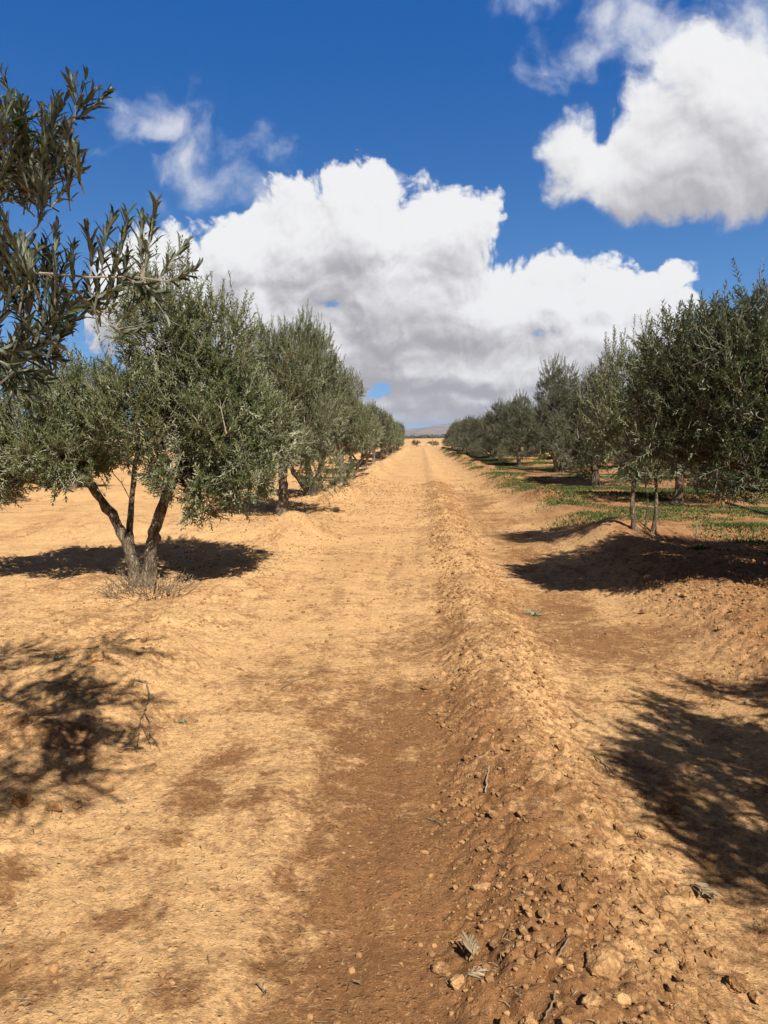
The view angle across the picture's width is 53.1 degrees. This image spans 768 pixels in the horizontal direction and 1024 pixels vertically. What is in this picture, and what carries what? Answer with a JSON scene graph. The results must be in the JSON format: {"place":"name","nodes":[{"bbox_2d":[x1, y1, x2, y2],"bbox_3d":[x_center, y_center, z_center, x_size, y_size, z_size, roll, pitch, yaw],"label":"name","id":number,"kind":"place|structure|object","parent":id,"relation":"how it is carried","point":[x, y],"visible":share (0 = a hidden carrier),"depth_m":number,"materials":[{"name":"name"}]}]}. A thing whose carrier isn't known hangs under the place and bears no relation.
{"place":"outdoors","nodes":[
{"label":"outdoors","id":0,"kind":"place"},
{"bbox_2d":[0,447,767,1023],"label":"dirt track","id":1,"kind":"structure","parent":0,"point":[268,945],"depth_m":3.31,"materials":[{"name":"soil"}]},
{"bbox_2d":[129,679,160,750],"bbox_3d":[-1.345,1.116,4.267,0.151,0.153,0.849,-2,6,-20],"label":"dead branch","id":2,"kind":"object","parent":1,"relation":"on","point":[143,713],"visible":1,"depth_m":4.23,"materials":[{"name":"brown wood"}]},
{"bbox_2d":[254,982,267,992],"bbox_3d":[-0.353,1.389,2.252,0.024,0.018,0.061,-5,8,-43],"label":"stick","id":3,"kind":"object","parent":1,"relation":"on","point":[261,987],"visible":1,"depth_m":2.25,"materials":[{"name":"brown wood"}]},
{"bbox_2d":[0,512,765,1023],"bbox_3d":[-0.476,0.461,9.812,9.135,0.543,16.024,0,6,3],"label":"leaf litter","id":4,"kind":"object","parent":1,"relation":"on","point":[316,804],"visible":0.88,"depth_m":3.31,"materials":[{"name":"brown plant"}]},
{"bbox_2d":[0,531,765,1023],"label":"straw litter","id":5,"kind":"object","parent":1,"relation":"on","point":[386,827],"visible":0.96,"depth_m":2.96,"materials":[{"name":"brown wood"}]},
{"bbox_2d":[420,684,431,689],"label":"dirt clod","id":6,"kind":"object","parent":1,"relation":"on","point":[425,687],"visible":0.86,"depth_m":4.96,"materials":[{"name":"soil"}]},
{"bbox_2d":[431,961,449,974],"bbox_3d":[0.171,1.387,2.334,0.055,0.036,0.046,-11,-1,36],"label":"dirt clod","id":7,"kind":"object","parent":1,"relation":"on","point":[440,967],"visible":0.99,"depth_m":2.32,"materials":[{"name":"soil"}]},
{"bbox_2d":[450,974,463,989],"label":"dirt clod","id":8,"kind":"object","parent":1,"relation":"on","point":[456,981],"visible":1,"depth_m":2.24,"materials":[{"name":"soil"}]},
{"bbox_2d":[463,754,472,760],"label":"dirt clod","id":9,"kind":"object","parent":1,"relation":"on","point":[467,757],"visible":1,"depth_m":3.81,"materials":[{"name":"soil"}]},
{"bbox_2d":[458,931,479,959],"bbox_3d":[0.267,1.331,2.368,0.064,0.022,0.115,0,6,-5],"label":"dry sprig","id":10,"kind":"object","parent":1,"relation":"on","point":[467,944],"visible":1,"depth_m":2.37,"materials":[{"name":"beige plant"}]},
{"bbox_2d":[470,1006,478,1015],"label":"dirt clod","id":11,"kind":"object","parent":1,"relation":"on","point":[474,1010],"visible":1,"depth_m":2.12,"materials":[{"name":"soil"}]},
{"bbox_2d":[464,965,496,977],"bbox_3d":[0.283,1.352,2.261,0.097,0.018,0.051,-2,6,-20],"label":"dry sprig","id":12,"kind":"object","parent":1,"relation":"on","point":[475,974],"visible":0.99,"depth_m":2.26,"materials":[{"name":"beige plant"}]},
{"bbox_2d":[472,882,490,891],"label":"dirt clod","id":13,"kind":"object","parent":1,"relation":"on","point":[483,887],"visible":1,"depth_m":2.70,"materials":[{"name":"soil"}]},
{"bbox_2d":[485,765,489,792],"bbox_3d":[0.477,1.229,3.544,0.015,0.039,0.215,1,6,12],"label":"stick","id":14,"kind":"object","parent":1,"relation":"on","point":[488,772],"visible":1,"depth_m":3.52,"materials":[{"name":"wood"}]},
{"bbox_2d":[488,845,494,851],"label":"dirt clod","id":15,"kind":"object","parent":1,"relation":"on","point":[491,848],"visible":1,"depth_m":2.91,"materials":[{"name":"soil"}]},
{"bbox_2d":[488,809,497,818],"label":"dirt clod","id":16,"kind":"object","parent":1,"relation":"on","point":[493,814],"visible":1,"depth_m":3.14,"materials":[{"name":"soil"}]},
{"bbox_2d":[489,939,498,948],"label":"dirt clod","id":17,"kind":"object","parent":1,"relation":"on","point":[493,943],"visible":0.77,"depth_m":2.39,"materials":[{"name":"soil"}]},
{"bbox_2d":[500,1014,513,1023],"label":"dirt clod","id":18,"kind":"object","parent":1,"relation":"on","point":[505,1019],"visible":1,"depth_m":2.04,"materials":[{"name":"soil"}]},
{"bbox_2d":[505,744,512,750],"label":"dirt clod","id":19,"kind":"object","parent":1,"relation":"on","point":[508,747],"visible":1,"depth_m":3.79,"materials":[{"name":"soil"}]},
{"bbox_2d":[516,807,528,816],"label":"dirt clod","id":20,"kind":"object","parent":1,"relation":"on","point":[520,812],"visible":1,"depth_m":3.10,"materials":[{"name":"soil"}]},
{"bbox_2d":[519,925,527,935],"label":"dirt clod","id":21,"kind":"object","parent":1,"relation":"on","point":[523,931],"visible":0.97,"depth_m":2.40,"materials":[{"name":"soil"}]},
{"bbox_2d":[522,687,533,692],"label":"dirt clod","id":22,"kind":"object","parent":1,"relation":"on","point":[530,688],"visible":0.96,"depth_m":4.66,"materials":[{"name":"soil"}]},
{"bbox_2d":[519,1014,537,1023],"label":"dirt clod","id":23,"kind":"object","parent":1,"relation":"on","point":[527,1019],"visible":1,"depth_m":2.03,"materials":[{"name":"soil"}]},
{"bbox_2d":[524,949,533,958],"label":"dirt clod","id":24,"kind":"object","parent":1,"relation":"on","point":[528,953],"visible":1,"depth_m":2.26,"materials":[{"name":"soil"}]},
{"bbox_2d":[524,608,545,615],"bbox_3d":[1.379,0.935,7.147,0.197,0.058,0.188,-4,7,-35],"label":"weed plant","id":25,"kind":"object","parent":1,"relation":"on","point":[531,613],"visible":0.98,"depth_m":7.16,"materials":[{"name":"green plant"}]},
{"bbox_2d":[536,947,545,957],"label":"dirt clod","id":26,"kind":"object","parent":1,"relation":"on","point":[540,950],"visible":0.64,"depth_m":2.26,"materials":[{"name":"soil"}]},
{"bbox_2d":[537,830,545,835],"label":"dirt clod","id":27,"kind":"object","parent":1,"relation":"on","point":[542,833],"visible":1,"depth_m":2.96,"materials":[{"name":"soil"}]},
{"bbox_2d":[537,907,549,918],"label":"dirt clod","id":28,"kind":"object","parent":1,"relation":"on","point":[543,912],"visible":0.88,"depth_m":2.45,"materials":[{"name":"soil"}]},
{"bbox_2d":[543,991,556,1019],"bbox_3d":[0.442,1.309,2.038,0.013,0.021,0.091,3,6,31],"label":"stick","id":29,"kind":"object","parent":1,"relation":"on","point":[551,1003],"visible":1,"depth_m":2.04,"materials":[{"name":"grey wood"}]},
{"bbox_2d":[546,888,555,895],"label":"dirt clod","id":30,"kind":"object","parent":1,"relation":"on","point":[550,892],"visible":0.98,"depth_m":2.58,"materials":[{"name":"soil"}]},
{"bbox_2d":[548,938,568,968],"bbox_3d":[0.512,1.288,2.244,0.010,0.019,0.139,4,7,36],"label":"stick","id":31,"kind":"object","parent":1,"relation":"on","point":[564,945],"visible":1,"depth_m":2.26,"materials":[{"name":"grey wood"}]},
{"bbox_2d":[555,957,562,964],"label":"dirt clod","id":32,"kind":"object","parent":1,"relation":"on","point":[558,960],"visible":1,"depth_m":2.21,"materials":[{"name":"soil"}]},
{"bbox_2d":[554,743,564,749],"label":"dirt clod","id":33,"kind":"object","parent":1,"relation":"on","point":[560,746],"visible":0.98,"depth_m":3.85,"materials":[{"name":"soil"}]},
{"bbox_2d":[561,878,576,891],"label":"dirt clod","id":34,"kind":"object","parent":1,"relation":"on","point":[568,884],"visible":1,"depth_m":2.59,"materials":[{"name":"soil"}]},
{"bbox_2d":[566,964,573,971],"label":"dirt clod","id":35,"kind":"object","parent":1,"relation":"on","point":[570,967],"visible":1,"depth_m":2.15,"materials":[{"name":"soil"}]},
{"bbox_2d":[572,895,581,901],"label":"dirt clod","id":36,"kind":"object","parent":1,"relation":"on","point":[577,898],"visible":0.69,"depth_m":2.54,"materials":[{"name":"soil"}]},
{"bbox_2d":[578,813,586,820],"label":"dirt clod","id":37,"kind":"object","parent":1,"relation":"on","point":[581,817],"visible":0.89,"depth_m":3.15,"materials":[{"name":"soil"}]},
{"bbox_2d":[580,868,595,881],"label":"dirt clod","id":38,"kind":"object","parent":1,"relation":"on","point":[588,874],"visible":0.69,"depth_m":2.69,"materials":[{"name":"soil"}]},
{"bbox_2d":[587,930,593,938],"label":"dirt clod","id":39,"kind":"object","parent":1,"relation":"on","point":[590,934],"visible":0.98,"depth_m":2.39,"materials":[{"name":"soil"}]},
{"bbox_2d":[580,990,601,1006],"bbox_3d":[0.543,1.276,2.013,0.052,0.034,0.047,-4,7,-34],"label":"dirt clod","id":40,"kind":"object","parent":1,"relation":"on","point":[592,998],"visible":1,"depth_m":2.00,"materials":[{"name":"soil"}]},
{"bbox_2d":[585,942,624,979],"bbox_3d":[0.629,1.294,2.203,0.105,0.074,0.119,19,26,32],"label":"dirt clod","id":41,"kind":"object","parent":1,"relation":"on","point":[604,960],"visible":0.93,"depth_m":2.18,"materials":[{"name":"soil"}]},
{"bbox_2d":[594,755,616,775],"bbox_3d":[1.094,1.254,3.807,0.014,0.016,0.220,-1,6,-13],"label":"stick","id":42,"kind":"object","parent":1,"relation":"on","point":[599,759],"visible":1,"depth_m":3.81,"materials":[{"name":"brown wood"}]},
{"bbox_2d":[601,991,612,1000],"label":"dirt clod","id":43,"kind":"object","parent":1,"relation":"on","point":[606,995],"visible":1,"depth_m":2.03,"materials":[{"name":"soil"}]},
{"bbox_2d":[604,838,612,845],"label":"dirt clod","id":44,"kind":"object","parent":1,"relation":"on","point":[608,841],"visible":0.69,"depth_m":3.03,"materials":[{"name":"soil"}]},
{"bbox_2d":[614,822,624,832],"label":"dirt clod","id":45,"kind":"object","parent":1,"relation":"on","point":[619,827],"visible":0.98,"depth_m":3.14,"materials":[{"name":"soil"}]},
{"bbox_2d":[612,991,631,1004],"bbox_3d":[0.636,1.302,2.053,0.051,0.035,0.035,-7,-3,9],"label":"dirt clod","id":46,"kind":"object","parent":1,"relation":"on","point":[623,998],"visible":0.84,"depth_m":2.05,"materials":[{"name":"soil"}]},
{"bbox_2d":[618,854,630,864],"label":"dirt clod","id":47,"kind":"object","parent":1,"relation":"on","point":[624,858],"visible":0.81,"depth_m":2.92,"materials":[{"name":"soil"}]},
{"bbox_2d":[629,863,641,871],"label":"dirt clod","id":48,"kind":"object","parent":1,"relation":"on","point":[636,867],"visible":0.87,"depth_m":2.85,"materials":[{"name":"soil"}]},
{"bbox_2d":[637,830,647,838],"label":"dirt clod","id":49,"kind":"object","parent":1,"relation":"on","point":[642,834],"visible":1,"depth_m":3.13,"materials":[{"name":"soil"}]},
{"bbox_2d":[641,917,652,926],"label":"dirt clod","id":50,"kind":"object","parent":1,"relation":"on","point":[646,921],"visible":1,"depth_m":2.49,"materials":[{"name":"soil"}]},
{"bbox_2d":[651,969,661,975],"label":"dirt clod","id":51,"kind":"object","parent":1,"relation":"on","point":[656,972],"visible":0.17,"depth_m":2.23,"materials":[{"name":"soil"}]},
{"bbox_2d":[656,946,667,954],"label":"dirt clod","id":52,"kind":"object","parent":1,"relation":"on","point":[662,950],"visible":1,"depth_m":2.36,"materials":[{"name":"soil"}]},
{"bbox_2d":[662,803,680,814],"bbox_3d":[1.282,1.319,3.415,0.086,0.048,0.073,11,-15,-27],"label":"dirt clod","id":53,"kind":"object","parent":1,"relation":"on","point":[670,809],"visible":1,"depth_m":3.40,"materials":[{"name":"soil"}]},
{"bbox_2d":[680,958,694,972],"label":"dirt clod","id":54,"kind":"object","parent":1,"relation":"on","point":[687,965],"visible":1,"depth_m":2.29,"materials":[{"name":"soil"}]},
{"bbox_2d":[691,995,697,1003],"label":"dirt clod","id":55,"kind":"object","parent":1,"relation":"on","point":[694,999],"visible":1,"depth_m":2.12,"materials":[{"name":"soil"}]},
{"bbox_2d":[690,883,721,901],"bbox_3d":[1.157,1.363,2.771,0.067,0.022,0.123,-1,6,-14],"label":"dry sprig","id":56,"kind":"object","parent":1,"relation":"on","point":[703,886],"visible":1,"depth_m":2.77,"materials":[{"name":"beige plant"}]},
{"bbox_2d":[706,946,722,958],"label":"dirt clod","id":57,"kind":"object","parent":1,"relation":"on","point":[712,951],"visible":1,"depth_m":2.42,"materials":[{"name":"soil"}]},
{"bbox_2d":[725,972,749,992],"bbox_3d":[1.047,1.395,2.283,0.066,0.047,0.087,-9,2,16],"label":"dirt clod","id":58,"kind":"object","parent":1,"relation":"on","point":[735,981],"visible":1,"depth_m":2.26,"materials":[{"name":"soil"}]},
{"bbox_2d":[749,990,764,1004],"bbox_3d":[1.084,1.410,2.233,0.041,0.024,0.058,5,-1,16],"label":"dirt clod","id":59,"kind":"object","parent":1,"relation":"on","point":[757,997],"visible":1,"depth_m":2.23,"materials":[{"name":"soil"}]},
{"bbox_2d":[0,438,767,897],"bbox_3d":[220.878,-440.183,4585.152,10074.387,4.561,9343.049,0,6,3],"label":"ground","id":60,"kind":"structure","parent":0,"point":[40,532],"depth_m":7.37,"materials":[{"name":"soil"}]},
{"bbox_2d":[11,791,33,807],"bbox_3d":[-1.537,1.213,3.246,0.102,0.066,0.073,13,24,20],"label":"dirt clod","id":61,"kind":"object","parent":60,"relation":"on","point":[21,799],"visible":1,"depth_m":3.22,"materials":[{"name":"soil"}]},
{"bbox_2d":[45,800,61,812],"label":"dirt clod","id":62,"kind":"object","parent":60,"relation":"on","point":[53,805],"visible":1,"depth_m":3.21,"materials":[{"name":"soil"}]},
{"bbox_2d":[53,653,66,660],"bbox_3d":[-2.074,0.930,4.920,0.110,0.032,0.101,0,6,3],"label":"weed plant","id":63,"kind":"object","parent":60,"relation":"on","point":[58,658],"visible":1,"depth_m":4.94,"materials":[{"name":"green plant"}]},
{"bbox_2d":[36,363,90,489],"bbox_3d":[-9.482,-2.535,23.294,2.383,3.974,2.402,4,7,36],"label":"olive tree","id":64,"kind":"object","parent":60,"relation":"on","point":[69,488],"visible":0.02,"depth_m":23.00,"materials":[{"name":"green plant"}]},
{"bbox_2d":[72,800,82,809],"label":"dirt clod","id":65,"kind":"object","parent":60,"relation":"on","point":[77,804],"visible":1,"depth_m":3.29,"materials":[{"name":"soil"}]},
{"bbox_2d":[89,649,104,662],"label":"dirt clod","id":66,"kind":"object","parent":60,"relation":"on","point":[98,656],"visible":1,"depth_m":4.90,"materials":[{"name":"soil"}]},
{"bbox_2d":[0,61,202,422],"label":"olive tree","id":67,"kind":"object","parent":60,"relation":"on","point":[22,157],"visible":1,"depth_m":2.01,"materials":[{"name":"green plant"}]},
{"bbox_2d":[84,567,207,602],"bbox_3d":[-2.385,0.777,7.726,1.194,0.484,1.043,-4,7,-35],"label":"dry brush","id":68,"kind":"object","parent":60,"relation":"on","point":[127,586],"visible":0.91,"depth_m":7.67,"materials":[{"name":"beige plant"}]},
{"bbox_2d":[0,233,310,587],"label":"olive tree","id":69,"kind":"object","parent":60,"relation":"on","point":[86,429],"visible":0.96,"depth_m":7.61,"materials":[{"name":"green plant"}]},
{"bbox_2d":[129,390,190,475],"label":"olive tree","id":70,"kind":"object","parent":60,"relation":"on","point":[167,440],"visible":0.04,"depth_m":30.14,"materials":[{"name":"green plant"}]},
{"bbox_2d":[223,303,359,515],"bbox_3d":[-1.945,-1.950,15.324,2.870,4.268,2.897,-2,6,-20],"label":"olive tree","id":71,"kind":"object","parent":60,"relation":"on","point":[283,373],"visible":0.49,"depth_m":14.99,"materials":[{"name":"green plant"}]},
{"bbox_2d":[278,297,355,495],"bbox_3d":[-1.804,-2.717,18.961,2.279,4.974,2.495,-2,6,-18],"label":"olive tree","id":72,"kind":"object","parent":60,"relation":"on","point":[329,370],"visible":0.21,"depth_m":18.56,"materials":[{"name":"green plant"}]},
{"bbox_2d":[136,434,517,438],"bbox_3d":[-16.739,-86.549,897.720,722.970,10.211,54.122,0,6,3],"label":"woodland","id":73,"kind":"object","parent":60,"relation":"on","point":[422,436],"visible":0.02,"depth_m":879.50,"materials":[{"name":"green plant"}]},
{"bbox_2d":[328,396,382,473],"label":"olive tree","id":74,"kind":"object","parent":60,"relation":"on","point":[366,452],"visible":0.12,"depth_m":33.37,"materials":[{"name":"green plant"}]},
{"bbox_2d":[325,365,386,482],"bbox_3d":[-1.363,-3.006,26.167,2.672,4.197,2.542,-4,7,-33],"label":"olive tree","id":75,"kind":"object","parent":60,"relation":"on","point":[357,427],"visible":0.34,"depth_m":26.00,"materials":[{"name":"green plant"}]},
{"bbox_2d":[352,404,382,466],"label":"olive tree","id":76,"kind":"object","parent":60,"relation":"on","point":[363,464],"visible":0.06,"depth_m":41.02,"materials":[{"name":"green plant"}]},
{"bbox_2d":[366,399,394,461],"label":"olive tree","id":77,"kind":"object","parent":60,"relation":"on","point":[381,414],"visible":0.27,"depth_m":48.11,"materials":[{"name":"green plant"}]},
{"bbox_2d":[0,473,767,1023],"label":"soil crumbs","id":78,"kind":"object","parent":60,"relation":"on","point":[528,911],"visible":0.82,"depth_m":4.24,"materials":[{"name":"brown soil"}]},
{"bbox_2d":[378,410,396,456],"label":"olive tree","id":79,"kind":"object","parent":60,"relation":"on","point":[392,423],"visible":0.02,"depth_m":63.08,"materials":[{"name":"green plant"}]},
{"bbox_2d":[379,418,396,458],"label":"olive tree","id":80,"kind":"object","parent":60,"relation":"on","point":[388,445],"visible":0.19,"depth_m":55.40,"materials":[{"name":"green plant"}]},
{"bbox_2d":[384,419,401,454],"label":"olive tree","id":81,"kind":"object","parent":60,"relation":"on","point":[398,438],"visible":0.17,"depth_m":70.31,"materials":[{"name":"green plant"}]},
{"bbox_2d":[391,421,404,452],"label":"olive tree","id":82,"kind":"object","parent":60,"relation":"on","point":[399,445],"visible":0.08,"depth_m":77.57,"materials":[{"name":"green plant"}]},
{"bbox_2d":[395,421,406,448],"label":"olive tree","id":83,"kind":"object","parent":60,"relation":"on","point":[403,431],"visible":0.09,"depth_m":99.64,"materials":[{"name":"green plant"}]},
{"bbox_2d":[427,440,439,445],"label":"bush","id":84,"kind":"object","parent":60,"relation":"on","point":[434,443],"visible":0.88,"depth_m":150.73,"materials":[{"name":"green plant"}]},
{"bbox_2d":[441,419,458,448],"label":"olive tree","id":85,"kind":"object","parent":60,"relation":"on","point":[445,439],"visible":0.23,"depth_m":91.51,"materials":[{"name":"green plant"}]},
{"bbox_2d":[446,419,461,449],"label":"olive tree","id":86,"kind":"object","parent":60,"relation":"on","point":[449,434],"visible":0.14,"depth_m":84.49,"materials":[{"name":"green plant"}]},
{"bbox_2d":[451,421,466,450],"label":"olive tree","id":87,"kind":"object","parent":60,"relation":"on","point":[454,428],"visible":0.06,"depth_m":77.81,"materials":[{"name":"green plant"}]},
{"bbox_2d":[448,415,479,453],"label":"olive tree","id":88,"kind":"object","parent":60,"relation":"on","point":[461,433],"visible":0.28,"depth_m":64.09,"materials":[{"name":"green plant"}]},
{"bbox_2d":[455,414,473,451],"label":"olive tree","id":89,"kind":"object","parent":60,"relation":"on","point":[463,427],"visible":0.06,"depth_m":70.82,"materials":[{"name":"green plant"}]},
{"bbox_2d":[456,413,486,455],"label":"olive tree","id":90,"kind":"object","parent":60,"relation":"on","point":[469,436],"visible":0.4,"depth_m":57.16,"materials":[{"name":"green plant"}]},
{"bbox_2d":[468,411,503,458],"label":"olive tree","id":91,"kind":"object","parent":60,"relation":"on","point":[490,456],"visible":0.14,"depth_m":50.27,"materials":[{"name":"green plant"}]},
{"bbox_2d":[478,398,517,461],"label":"olive tree","id":92,"kind":"object","parent":60,"relation":"on","point":[489,422],"visible":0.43,"depth_m":43.41,"materials":[{"name":"green plant"}]},
{"bbox_2d":[490,388,542,466],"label":"olive tree","id":93,"kind":"object","parent":60,"relation":"on","point":[517,419],"visible":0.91,"depth_m":36.40,"materials":[{"name":"green plant"}]},
{"bbox_2d":[526,403,552,454],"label":"olive tree","id":94,"kind":"object","parent":60,"relation":"on","point":[540,427],"visible":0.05,"depth_m":62.12,"materials":[{"name":"green plant"}]},
{"bbox_2d":[521,352,587,472],"bbox_3d":[6.857,-3.756,29.890,2.862,4.836,2.820,-3,6,-26],"label":"olive tree","id":95,"kind":"object","parent":60,"relation":"on","point":[558,398],"visible":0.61,"depth_m":29.53,"materials":[{"name":"green plant"}]},
{"bbox_2d":[551,365,632,486],"bbox_3d":[5.960,-2.402,21.841,2.859,3.737,2.753,-4,7,-33],"label":"olive tree","id":96,"kind":"object","parent":60,"relation":"on","point":[573,439],"visible":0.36,"depth_m":21.66,"materials":[{"name":"green plant"}]},
{"bbox_2d":[442,448,767,555],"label":"grass","id":97,"kind":"structure","parent":60,"relation":"on","point":[596,515],"depth_m":16.37,"materials":[{"name":"green plant"}]},
{"bbox_2d":[571,308,688,533],"bbox_3d":[3.389,-1.213,10.370,1.673,3.024,1.233,2,6,16],"label":"olive tree","id":98,"kind":"object","parent":60,"relation":"on","point":[607,401],"visible":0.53,"depth_m":10.28,"materials":[{"name":"green plant"}]},
{"bbox_2d":[610,380,752,504],"bbox_3d":[6.224,-1.766,15.896,3.046,3.424,2.807,2,6,18],"label":"olive tree","id":99,"kind":"object","parent":60,"relation":"on","point":[677,497],"visible":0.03,"depth_m":15.98,"materials":[{"name":"green plant"}]},
{"bbox_2d":[615,257,767,509],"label":"olive tree","id":100,"kind":"object","parent":60,"relation":"on","point":[707,373],"visible":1,"depth_m":6.77,"materials":[{"name":"green plant"}]},
{"bbox_2d":[690,544,709,549],"bbox_3d":[3.846,0.418,9.390,0.286,0.082,0.270,-4,7,-37],"label":"weed plant","id":101,"kind":"object","parent":60,"relation":"on","point":[697,547],"visible":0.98,"depth_m":9.34,"materials":[{"name":"green plant"}]},
{"bbox_2d":[725,501,767,514],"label":"irrigation pipe","id":102,"kind":"object","parent":60,"relation":"on","point":[753,510],"visible":0.83,"depth_m":14.42,"materials":[{"name":"black plastic"}]},
{"bbox_2d":[744,691,767,702],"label":"stick","id":103,"kind":"object","parent":60,"relation":"on","point":[747,700],"visible":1,"depth_m":4.60,"materials":[{"name":"wood"}]},
{"bbox_2d":[0,0,767,432],"label":"sky","id":104,"kind":"structure","parent":0,"point":[469,194],"materials":[{"name":"blue"}]},
{"bbox_2d":[406,423,451,429],"bbox_3d":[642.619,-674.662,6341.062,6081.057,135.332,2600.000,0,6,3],"label":"hills","id":105,"kind":"structure","parent":0,"point":[445,426],"depth_m":6813.02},
{"bbox_2d":[404,428,514,435],"bbox_3d":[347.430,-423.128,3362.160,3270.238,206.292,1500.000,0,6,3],"label":"hills","id":106,"kind":"structure","parent":0,"point":[436,431],"depth_m":3219.35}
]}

